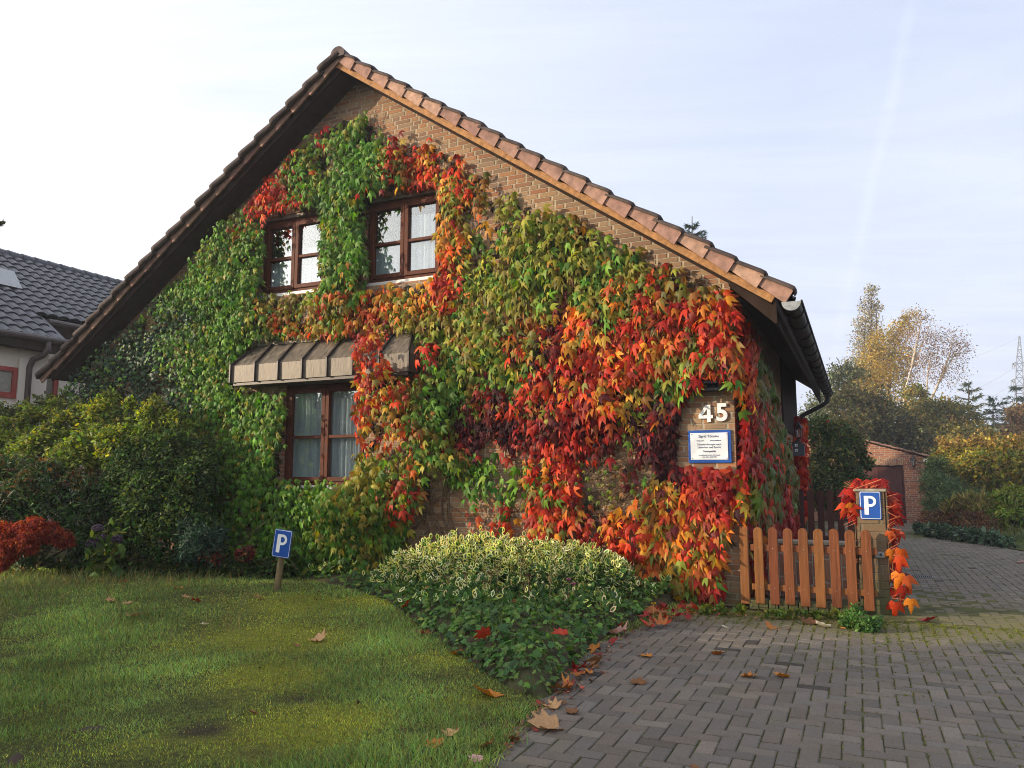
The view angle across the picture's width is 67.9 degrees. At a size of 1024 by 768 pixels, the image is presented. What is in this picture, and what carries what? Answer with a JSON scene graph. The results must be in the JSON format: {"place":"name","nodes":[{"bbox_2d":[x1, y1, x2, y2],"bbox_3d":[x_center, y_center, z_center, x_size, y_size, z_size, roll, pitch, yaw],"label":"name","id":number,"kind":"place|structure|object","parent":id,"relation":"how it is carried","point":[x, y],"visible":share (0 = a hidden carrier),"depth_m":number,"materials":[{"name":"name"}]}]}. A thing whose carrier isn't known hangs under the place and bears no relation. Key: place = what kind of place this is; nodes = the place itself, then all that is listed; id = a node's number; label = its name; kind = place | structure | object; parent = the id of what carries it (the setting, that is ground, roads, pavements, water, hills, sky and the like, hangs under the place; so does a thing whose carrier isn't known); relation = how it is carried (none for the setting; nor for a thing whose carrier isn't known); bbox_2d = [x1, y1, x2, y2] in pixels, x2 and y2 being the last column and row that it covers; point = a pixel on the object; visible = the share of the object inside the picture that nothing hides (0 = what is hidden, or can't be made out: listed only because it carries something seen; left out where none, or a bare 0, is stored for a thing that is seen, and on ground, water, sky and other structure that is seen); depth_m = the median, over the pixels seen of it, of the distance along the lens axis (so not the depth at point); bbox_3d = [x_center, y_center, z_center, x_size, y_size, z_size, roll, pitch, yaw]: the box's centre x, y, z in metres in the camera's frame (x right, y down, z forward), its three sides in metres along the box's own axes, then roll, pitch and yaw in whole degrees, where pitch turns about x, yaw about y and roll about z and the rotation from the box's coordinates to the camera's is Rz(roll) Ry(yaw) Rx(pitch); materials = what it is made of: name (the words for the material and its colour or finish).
{"place":"outdoors","nodes":[
{"label":"outdoors","id":0,"kind":"place"},
{"bbox_2d":[0,248,122,529],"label":"white house","id":1,"kind":"structure","parent":0,"point":[47,308],"depth_m":18.14,"materials":[{"name":"tile"}]},
{"bbox_2d":[0,359,28,408],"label":"window","id":2,"kind":"structure","parent":1,"relation":"in","point":[19,373],"depth_m":16.38,"materials":[{"name":"white glass"}]},
{"bbox_2d":[46,359,66,398],"bbox_3d":[-11.190,0.064,18.198,0.575,1.670,0.697,-3,-7,24],"label":"window","id":3,"kind":"structure","parent":1,"relation":"in","point":[57,384],"depth_m":18.18,"materials":[{"name":"white glass"}]},
{"bbox_2d":[0,563,285,648],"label":"tall grass","id":4,"kind":"structure","parent":0,"point":[53,579],"depth_m":9.27,"materials":[{"name":"plant"}]},
{"bbox_2d":[0,554,715,767],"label":"lawn","id":5,"kind":"structure","parent":0,"point":[180,735],"depth_m":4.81,"materials":[{"name":"plant"}]},
{"bbox_2d":[7,752,24,764],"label":"fallen leaf","id":6,"kind":"object","parent":5,"relation":"on","point":[16,758],"visible":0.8,"depth_m":3.71,"materials":[{"name":"plant"}]},
{"bbox_2d":[0,515,77,573],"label":"red maple bush","id":7,"kind":"object","parent":5,"relation":"on","point":[15,540],"visible":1,"depth_m":9.78,"materials":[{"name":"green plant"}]},
{"bbox_2d":[0,388,94,551],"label":"background shrub","id":8,"kind":"object","parent":5,"relation":"on","point":[38,401],"visible":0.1,"depth_m":12.96,"materials":[{"name":"green plant"}]},
{"bbox_2d":[0,449,114,576],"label":"rhododendron","id":9,"kind":"object","parent":5,"relation":"on","point":[20,499],"visible":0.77,"depth_m":10.55,"materials":[{"name":"green plant"}]},
{"bbox_2d":[73,725,107,731],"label":"fallen leaf","id":10,"kind":"object","parent":5,"relation":"on","point":[93,728],"visible":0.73,"depth_m":4.16,"materials":[{"name":"plant"}]},
{"bbox_2d":[0,385,206,554],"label":"golden shrub","id":11,"kind":"object","parent":5,"relation":"on","point":[76,444],"visible":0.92,"depth_m":11.46,"materials":[{"name":"green plant"}]},
{"bbox_2d":[83,517,129,578],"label":"hydrangea","id":12,"kind":"object","parent":5,"relation":"on","point":[102,543],"visible":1,"depth_m":10.05,"materials":[{"name":"green plant"}]},
{"bbox_2d":[88,422,232,563],"bbox_3d":[-5.076,1.634,10.871,2.261,2.219,1.561,-6,-9,43],"label":"evergreen shrub","id":13,"kind":"object","parent":5,"relation":"on","point":[135,503],"visible":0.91,"depth_m":10.60,"materials":[{"name":"green plant"}]},
{"bbox_2d":[45,546,300,578],"bbox_3d":[-4.648,2.475,10.429,3.540,0.553,0.577,0,-7,0],"label":"border planting","id":14,"kind":"object","parent":5,"relation":"on","point":[268,565],"visible":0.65,"depth_m":10.36,"materials":[{"name":"green plant"}]},
{"bbox_2d":[188,544,226,572],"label":"red perennial","id":15,"kind":"object","parent":5,"relation":"on","point":[215,559],"visible":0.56,"depth_m":10.16,"materials":[{"name":"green plant"}]},
{"bbox_2d":[172,515,271,571],"bbox_3d":[-4.216,2.221,10.405,1.785,0.908,0.960,-5,-9,39],"label":"feathery plant","id":16,"kind":"object","parent":5,"relation":"on","point":[196,540],"visible":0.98,"depth_m":10.15,"materials":[{"name":"green plant"}]},
{"bbox_2d":[233,544,256,562],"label":"red perennial","id":17,"kind":"object","parent":5,"relation":"on","point":[245,553],"visible":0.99,"depth_m":10.25,"materials":[{"name":"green plant"}]},
{"bbox_2d":[0,587,536,767],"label":"leaf scraps","id":18,"kind":"object","parent":5,"relation":"on","point":[358,701],"visible":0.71,"depth_m":5.21,"materials":[{"name":"brown plant"}]},
{"bbox_2d":[273,557,283,590],"bbox_3d":[-2.859,2.285,9.334,0.157,0.725,0.084,0,-7,-1],"label":"sign post","id":19,"kind":"object","parent":5,"relation":"on","point":[278,576],"visible":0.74,"depth_m":9.30,"materials":[{"name":"wood"}]},
{"bbox_2d":[272,529,292,558],"bbox_3d":[-2.821,1.958,9.323,0.245,0.335,0.021,4,-7,17],"label":"parking sign","id":20,"kind":"object","parent":19,"relation":"attached to","point":[282,542],"visible":1,"depth_m":9.31,"materials":[{"name":"blue metal"}]},
{"bbox_2d":[308,628,327,640],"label":"fallen leaf","id":21,"kind":"object","parent":5,"relation":"on","point":[319,636],"visible":1,"depth_m":6.48,"materials":[{"name":"plant"}]},
{"bbox_2d":[426,737,443,747],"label":"fallen leaf","id":22,"kind":"object","parent":5,"relation":"on","point":[434,740],"visible":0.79,"depth_m":3.96,"materials":[{"name":"plant"}]},
{"bbox_2d":[442,727,459,735],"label":"fallen leaf","id":23,"kind":"object","parent":5,"relation":"on","point":[452,732],"visible":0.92,"depth_m":4.12,"materials":[{"name":"plant"}]},
{"bbox_2d":[468,754,482,761],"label":"fallen leaf","id":24,"kind":"object","parent":5,"relation":"on","point":[473,755],"visible":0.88,"depth_m":3.76,"materials":[{"name":"plant"}]},
{"bbox_2d":[472,683,503,696],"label":"fallen leaf","id":25,"kind":"object","parent":5,"relation":"on","point":[490,692],"visible":1,"depth_m":4.86,"materials":[{"name":"plant"}]},
{"bbox_2d":[328,593,830,756],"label":"leaf litter","id":26,"kind":"object","parent":5,"relation":"on","point":[542,706],"visible":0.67,"depth_m":5.12,"materials":[{"name":"plant"}]},
{"bbox_2d":[0,0,1023,429],"label":"sky","id":27,"kind":"structure","parent":0,"point":[832,148],"materials":[{"name":"blue"}]},
{"bbox_2d":[38,499,1022,766],"bbox_3d":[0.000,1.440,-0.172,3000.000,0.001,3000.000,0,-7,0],"label":"ground","id":28,"kind":"structure","parent":0,"point":[636,627],"depth_m":8.97,"materials":[{"name":"soil"}]},
{"bbox_2d":[35,46,832,606],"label":"brick house","id":29,"kind":"structure","parent":28,"relation":"on","point":[311,378],"depth_m":10.90,"materials":[{"name":"brick"}]},
{"bbox_2d":[58,287,204,482],"bbox_3d":[-6.296,0.096,12.392,3.470,3.359,0.388,-3,-7,24],"label":"wall ivy","id":30,"kind":"object","parent":29,"relation":"attached to","point":[136,358],"depth_m":12.39,"materials":[{"name":"green plant"}]},
{"bbox_2d":[261,210,325,297],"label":"window","id":31,"kind":"structure","parent":29,"relation":"in","point":[290,263],"depth_m":11.73,"materials":[{"name":"brown wood"}]},
{"bbox_2d":[284,382,364,488],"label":"window","id":32,"kind":"structure","parent":29,"relation":"in","point":[320,440],"depth_m":11.10,"materials":[{"name":"brown wood"}]},
{"bbox_2d":[366,188,440,286],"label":"window","id":33,"kind":"structure","parent":29,"relation":"in","point":[400,227],"depth_m":10.85,"materials":[{"name":"brown wood"}]},
{"bbox_2d":[74,109,752,607],"bbox_3d":[-2.669,-0.664,10.510,11.339,6.910,1.243,-3,-7,24],"label":"wall creeper","id":34,"kind":"object","parent":29,"relation":"attached to","point":[682,525],"depth_m":9.84,"materials":[{"name":"green plant"}]},
{"bbox_2d":[688,430,731,462],"bbox_3d":[2.246,0.710,8.641,0.480,0.370,0.032,-3,-7,24],"label":"name plate","id":35,"kind":"object","parent":29,"relation":"attached to","point":[709,446],"visible":1,"depth_m":8.63,"materials":[{"name":"blue"}]},
{"bbox_2d":[698,403,727,421],"bbox_3d":[2.291,0.328,8.668,0.323,0.210,0.018,-3,-7,24],"label":"house number","id":36,"kind":"object","parent":29,"relation":"attached to","point":[708,416],"visible":1,"depth_m":8.66,"materials":[{"name":"white paint"}]},
{"bbox_2d":[702,380,724,391],"bbox_3d":[2.288,0.023,8.651,0.235,0.117,0.126,-3,-7,24],"label":"wall lamp","id":37,"kind":"object","parent":29,"relation":"attached to","point":[712,386],"visible":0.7,"depth_m":8.63,"materials":[{"name":"black metal"}]},
{"bbox_2d":[732,302,800,597],"bbox_3d":[3.983,1.134,11.477,0.415,3.552,7.147,-3,-7,24],"label":"side creeper","id":38,"kind":"object","parent":29,"relation":"attached to","point":[770,478],"visible":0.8,"depth_m":9.15,"materials":[{"name":"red plant"}]},
{"bbox_2d":[790,421,802,442],"bbox_3d":[5.767,0.982,15.426,0.302,0.470,0.173,-3,-7,24],"label":"wall lantern","id":39,"kind":"object","parent":29,"relation":"attached to","point":[798,426],"depth_m":15.37,"materials":[{"name":"black metal"}]},
{"bbox_2d":[792,439,805,455],"bbox_3d":[5.747,1.270,15.246,0.260,0.335,0.260,-3,-7,24],"label":"birdhouse","id":40,"kind":"object","parent":29,"relation":"attached to","point":[798,448],"visible":0.95,"depth_m":15.15,"materials":[{"name":"grey wood"}]},
{"bbox_2d":[793,416,813,534],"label":"post creeper","id":41,"kind":"object","parent":29,"relation":"attached to","point":[801,465],"visible":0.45,"depth_m":16.00,"materials":[{"name":"red plant"}]},
{"bbox_2d":[291,561,676,697],"bbox_3d":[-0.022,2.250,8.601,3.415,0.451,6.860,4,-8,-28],"label":"ivy bed","id":42,"kind":"object","parent":28,"relation":"on","point":[508,611],"visible":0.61,"depth_m":6.51,"materials":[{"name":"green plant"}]},
{"bbox_2d":[473,626,490,639],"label":"fallen leaf","id":43,"kind":"object","parent":42,"relation":"on","point":[483,632],"visible":1,"depth_m":5.74,"materials":[{"name":"plant"}]},
{"bbox_2d":[304,525,671,618],"bbox_3d":[-1.053,2.056,8.607,5.278,0.843,2.539,-3,-8,26],"label":"variegated shrub","id":44,"kind":"object","parent":42,"relation":"on","point":[481,555],"visible":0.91,"depth_m":8.45,"materials":[{"name":"green plant"}]},
{"bbox_2d":[551,628,568,634],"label":"fallen leaf","id":45,"kind":"object","parent":42,"relation":"on","point":[561,631],"visible":1,"depth_m":5.75,"materials":[{"name":"plant"}]},
{"bbox_2d":[605,620,627,632],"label":"fallen leaf","id":46,"kind":"object","parent":42,"relation":"on","point":[619,628],"visible":0.96,"depth_m":6.78,"materials":[{"name":"plant"}]},
{"bbox_2d":[646,605,657,613],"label":"fallen leaf","id":47,"kind":"object","parent":42,"relation":"on","point":[651,608],"visible":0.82,"depth_m":7.59,"materials":[{"name":"plant"}]},
{"bbox_2d":[683,220,707,238],"bbox_3d":[6.832,-0.731,26.250,4.756,10.528,5.001,-4,-8,32],"label":"spruce tree","id":48,"kind":"object","parent":28,"relation":"on","point":[695,226],"visible":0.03,"depth_m":26.76,"materials":[{"name":"green plant"}]},
{"bbox_2d":[750,597,859,612],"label":"brick kerb","id":49,"kind":"structure","parent":28,"relation":"on","point":[767,605],"depth_m":8.08,"materials":[{"name":"brick"}]},
{"bbox_2d":[739,526,884,610],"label":"picket gate","id":50,"kind":"structure","parent":49,"relation":"on","point":[834,550],"depth_m":8.01,"materials":[{"name":"brown wood"}]},
{"bbox_2d":[763,539,859,599],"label":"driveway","id":51,"kind":"structure","parent":28,"relation":"on","point":[812,569],"depth_m":8.96,"materials":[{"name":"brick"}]},
{"bbox_2d":[797,357,872,425],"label":"leafy tree","id":52,"kind":"object","parent":28,"relation":"on","point":[843,374],"visible":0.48,"depth_m":40.05,"materials":[{"name":"green plant"}]},
{"bbox_2d":[807,412,876,517],"bbox_3d":[9.633,2.471,21.837,1.930,3.151,7.094,-4,-8,33],"label":"climbing bush","id":53,"kind":"object","parent":28,"relation":"on","point":[843,446],"visible":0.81,"depth_m":19.94,"materials":[{"name":"green plant"}]},
{"bbox_2d":[837,283,887,412],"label":"poplar tree","id":54,"kind":"object","parent":28,"relation":"on","point":[870,318],"visible":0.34,"depth_m":62.98,"materials":[{"name":"yellow plant"}]},
{"bbox_2d":[853,488,890,615],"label":"brick pillar","id":55,"kind":"structure","parent":28,"relation":"on","point":[876,529],"depth_m":7.86,"materials":[{"name":"stone"}]},
{"bbox_2d":[859,492,881,519],"bbox_3d":[3.733,1.263,7.920,0.205,0.292,0.020,-3,-7,24],"label":"parking sign","id":56,"kind":"object","parent":55,"relation":"attached to","point":[870,503],"visible":1,"depth_m":7.91,"materials":[{"name":"blue metal"}]},
{"bbox_2d":[834,478,919,615],"bbox_3d":[3.820,1.719,7.979,0.758,1.456,0.399,-3,-7,24],"label":"pillar creeper","id":57,"kind":"object","parent":55,"relation":"attached to","point":[896,555],"visible":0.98,"depth_m":7.87,"materials":[{"name":"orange plant"}]},
{"bbox_2d":[818,382,937,458],"bbox_3d":[17.068,2.062,35.572,5.186,4.540,3.650,0,-7,0],"label":"bushy tree","id":58,"kind":"object","parent":28,"relation":"on","point":[877,423],"visible":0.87,"depth_m":34.93,"materials":[{"name":"green plant"}]},
{"bbox_2d":[841,307,926,465],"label":"golden tree","id":59,"kind":"object","parent":28,"relation":"on","point":[876,357],"visible":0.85,"depth_m":52.00,"materials":[{"name":"yellow plant"}]},
{"bbox_2d":[885,303,977,404],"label":"birch tree","id":60,"kind":"object","parent":28,"relation":"on","point":[943,369],"visible":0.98,"depth_m":47.45,"materials":[{"name":"yellow plant"}]},
{"bbox_2d":[894,381,1007,457],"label":"autumn tree","id":61,"kind":"object","parent":28,"relation":"on","point":[949,417],"visible":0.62,"depth_m":41.38,"materials":[{"name":"green plant"}]},
{"bbox_2d":[914,453,988,525],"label":"green bush","id":62,"kind":"object","parent":28,"relation":"on","point":[937,489],"visible":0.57,"depth_m":20.84,"materials":[{"name":"green plant"}]},
{"bbox_2d":[927,432,1023,498],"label":"beech hedge","id":63,"kind":"object","parent":28,"relation":"on","point":[979,467],"visible":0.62,"depth_m":22.84,"materials":[{"name":"yellow plant"}]},
{"bbox_2d":[933,429,1023,452],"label":"beech shoots","id":64,"kind":"object","parent":63,"relation":"on","point":[1019,443],"visible":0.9,"depth_m":24.10,"materials":[{"name":"yellow plant"}]},
{"bbox_2d":[954,381,997,430],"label":"cedar tree","id":65,"kind":"object","parent":28,"relation":"on","point":[975,398],"visible":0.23,"depth_m":50.04,"materials":[{"name":"green plant"}]},
{"bbox_2d":[982,395,1011,433],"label":"fir tree","id":66,"kind":"object","parent":28,"relation":"on","point":[994,406],"visible":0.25,"depth_m":50.13,"materials":[{"name":"green plant"}]},
{"bbox_2d":[994,402,1023,450],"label":"amber tree","id":67,"kind":"object","parent":28,"relation":"on","point":[1015,415],"visible":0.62,"depth_m":43.71,"materials":[{"name":"yellow plant"}]},
{"bbox_2d":[999,385,1023,415],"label":"pine tree","id":68,"kind":"object","parent":28,"relation":"on","point":[1019,398],"visible":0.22,"depth_m":62.24,"materials":[{"name":"green plant"}]},
{"bbox_2d":[1011,336,1023,405],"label":"pylon","id":69,"kind":"object","parent":28,"relation":"on","point":[1017,363],"visible":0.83,"depth_m":119.11,"materials":[{"name":"metal"}]},
{"bbox_2d":[484,521,1023,767],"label":"driveway","id":70,"kind":"structure","parent":0,"point":[663,667],"depth_m":4.96,"materials":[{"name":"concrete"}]},
{"bbox_2d":[504,733,523,739],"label":"fallen leaf","id":71,"kind":"object","parent":70,"relation":"on","point":[513,737],"visible":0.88,"depth_m":4.06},
{"bbox_2d":[528,708,564,728],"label":"fallen leaf","id":72,"kind":"object","parent":70,"relation":"on","point":[544,719],"visible":1,"depth_m":4.32,"materials":[{"name":"plant"}]},
{"bbox_2d":[543,696,561,708],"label":"fallen leaf","id":73,"kind":"object","parent":70,"relation":"on","point":[555,704],"visible":1,"depth_m":4.67,"materials":[{"name":"plant"}]},
{"bbox_2d":[549,682,568,688],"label":"fallen leaf","id":74,"kind":"object","parent":70,"relation":"on","point":[558,685],"visible":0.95,"depth_m":4.96,"materials":[{"name":"plant"}]},
{"bbox_2d":[564,706,579,713],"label":"fallen leaf","id":75,"kind":"object","parent":70,"relation":"on","point":[571,711],"visible":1,"depth_m":4.56,"materials":[{"name":"plant"}]},
{"bbox_2d":[572,660,588,668],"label":"fallen leaf","id":76,"kind":"object","parent":70,"relation":"on","point":[575,666],"visible":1,"depth_m":5.46,"materials":[{"name":"plant"}]},
{"bbox_2d":[585,655,601,664],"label":"fallen leaf","id":77,"kind":"object","parent":70,"relation":"on","point":[596,658],"visible":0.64,"depth_m":5.68,"materials":[{"name":"plant"}]},
{"bbox_2d":[587,643,599,652],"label":"fallen leaf","id":78,"kind":"object","parent":70,"relation":"on","point":[592,646],"visible":0.91,"depth_m":6.11,"materials":[{"name":"plant"}]},
{"bbox_2d":[629,676,648,684],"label":"fallen leaf","id":79,"kind":"object","parent":70,"relation":"on","point":[639,680],"visible":1,"depth_m":5.20,"materials":[{"name":"plant"}]},
{"bbox_2d":[640,618,654,626],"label":"fallen leaf","id":80,"kind":"object","parent":70,"relation":"on","point":[646,622],"visible":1,"depth_m":6.98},
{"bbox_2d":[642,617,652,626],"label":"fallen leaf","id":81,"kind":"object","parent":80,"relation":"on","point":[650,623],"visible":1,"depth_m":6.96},
{"bbox_2d":[653,613,667,624],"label":"fallen leaf","id":82,"kind":"object","parent":70,"relation":"on","point":[660,620],"visible":1,"depth_m":7.07,"materials":[{"name":"plant"}]},
{"bbox_2d":[680,611,691,619],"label":"fallen leaf","id":83,"kind":"object","parent":70,"relation":"on","point":[688,616],"visible":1,"depth_m":7.36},
{"bbox_2d":[687,601,698,609],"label":"fallen leaf","id":84,"kind":"object","parent":70,"relation":"on","point":[694,606],"visible":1,"depth_m":7.76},
{"bbox_2d":[740,671,756,675],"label":"fallen leaf","id":85,"kind":"object","parent":70,"relation":"on","point":[748,674],"visible":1,"depth_m":5.34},
{"bbox_2d":[698,600,841,619],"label":"kerb weeds","id":86,"kind":"object","parent":70,"relation":"on","point":[741,609],"visible":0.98,"depth_m":7.54,"materials":[{"name":"green plant"}]},
{"bbox_2d":[765,621,778,630],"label":"fallen leaf","id":87,"kind":"object","parent":70,"relation":"on","point":[769,626],"visible":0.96,"depth_m":7.06,"materials":[{"name":"plant"}]},
{"bbox_2d":[774,672,791,675],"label":"fallen leaf","id":88,"kind":"object","parent":70,"relation":"on","point":[779,674],"visible":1,"depth_m":5.34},
{"bbox_2d":[799,615,819,623],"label":"fallen leaf","id":89,"kind":"object","parent":70,"relation":"on","point":[809,620],"visible":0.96,"depth_m":7.30,"materials":[{"name":"plant"}]},
{"bbox_2d":[816,620,833,627],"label":"fallen leaf","id":90,"kind":"object","parent":70,"relation":"on","point":[823,624],"visible":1,"depth_m":7.12,"materials":[{"name":"plant"}]},
{"bbox_2d":[796,489,854,540],"bbox_3d":[5.782,2.451,13.686,1.550,1.100,0.065,-3,-7,24],"label":"back fence","id":91,"kind":"object","parent":70,"relation":"on","point":[819,498],"visible":0.45,"depth_m":13.75,"materials":[{"name":"brown wood"}]},
{"bbox_2d":[643,608,1023,759],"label":"joint moss","id":92,"kind":"object","parent":70,"relation":"on","point":[910,631],"visible":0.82,"depth_m":6.53,"materials":[{"name":"green plant"}]},
{"bbox_2d":[838,602,885,632],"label":"weed clump","id":93,"kind":"object","parent":70,"relation":"on","point":[870,624],"visible":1,"depth_m":7.00,"materials":[{"name":"green plant"}]},
{"bbox_2d":[906,575,933,578],"bbox_3d":[5.685,2.702,10.655,0.380,0.022,0.220,-3,-7,24],"label":"drain grate","id":94,"kind":"object","parent":70,"relation":"on","point":[921,576],"visible":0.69,"depth_m":10.61,"materials":[{"name":"metal"}]},
{"bbox_2d":[917,616,936,620],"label":"fallen leaf","id":95,"kind":"object","parent":70,"relation":"on","point":[927,618],"visible":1,"depth_m":7.38,"materials":[{"name":"plant"}]},
{"bbox_2d":[806,427,928,523],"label":"garage","id":96,"kind":"structure","parent":0,"point":[900,476],"depth_m":22.95,"materials":[{"name":"brick"}]},
{"bbox_2d":[824,465,904,521],"bbox_3d":[10.724,3.370,23.403,2.370,1.700,0.040,-3,-7,24],"label":"door","id":97,"kind":"structure","parent":96,"relation":"in","point":[893,474],"depth_m":23.08,"materials":[{"name":"wood"}]},
{"bbox_2d":[910,455,916,468],"bbox_3d":[11.989,2.340,22.686,0.200,0.447,0.165,5,-8,-35],"label":"wall lantern","id":98,"kind":"object","parent":96,"relation":"attached to","point":[913,458],"depth_m":22.67,"materials":[{"name":"black metal"}]},
{"bbox_2d":[926,523,1023,550],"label":"side lawn","id":99,"kind":"structure","parent":0,"point":[1020,544],"depth_m":17.85,"materials":[{"name":"plant"}]},
{"bbox_2d":[916,503,1003,534],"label":"rust perennials","id":100,"kind":"object","parent":99,"relation":"on","point":[945,518],"visible":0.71,"depth_m":17.24,"materials":[{"name":"brown plant"}]},
{"bbox_2d":[912,521,1018,549],"bbox_3d":[9.681,3.276,16.596,0.627,0.517,3.712,0,-7,0],"label":"hosta border","id":101,"kind":"object","parent":99,"relation":"on","point":[989,537],"visible":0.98,"depth_m":16.16,"materials":[{"name":"green plant"}]},
{"bbox_2d":[937,486,998,524],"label":"straw grass","id":102,"kind":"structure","parent":99,"relation":"on","point":[972,499],"depth_m":17.64,"materials":[{"name":"brown plant"}]},
{"bbox_2d":[980,472,1023,535],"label":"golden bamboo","id":103,"kind":"object","parent":99,"relation":"on","point":[1009,508],"visible":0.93,"depth_m":17.00,"materials":[{"name":"green plant"}]},
{"bbox_2d":[1000,531,1023,547],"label":"side grass","id":104,"kind":"structure","parent":0,"point":[1015,538],"depth_m":17.03,"materials":[{"name":"plant"}]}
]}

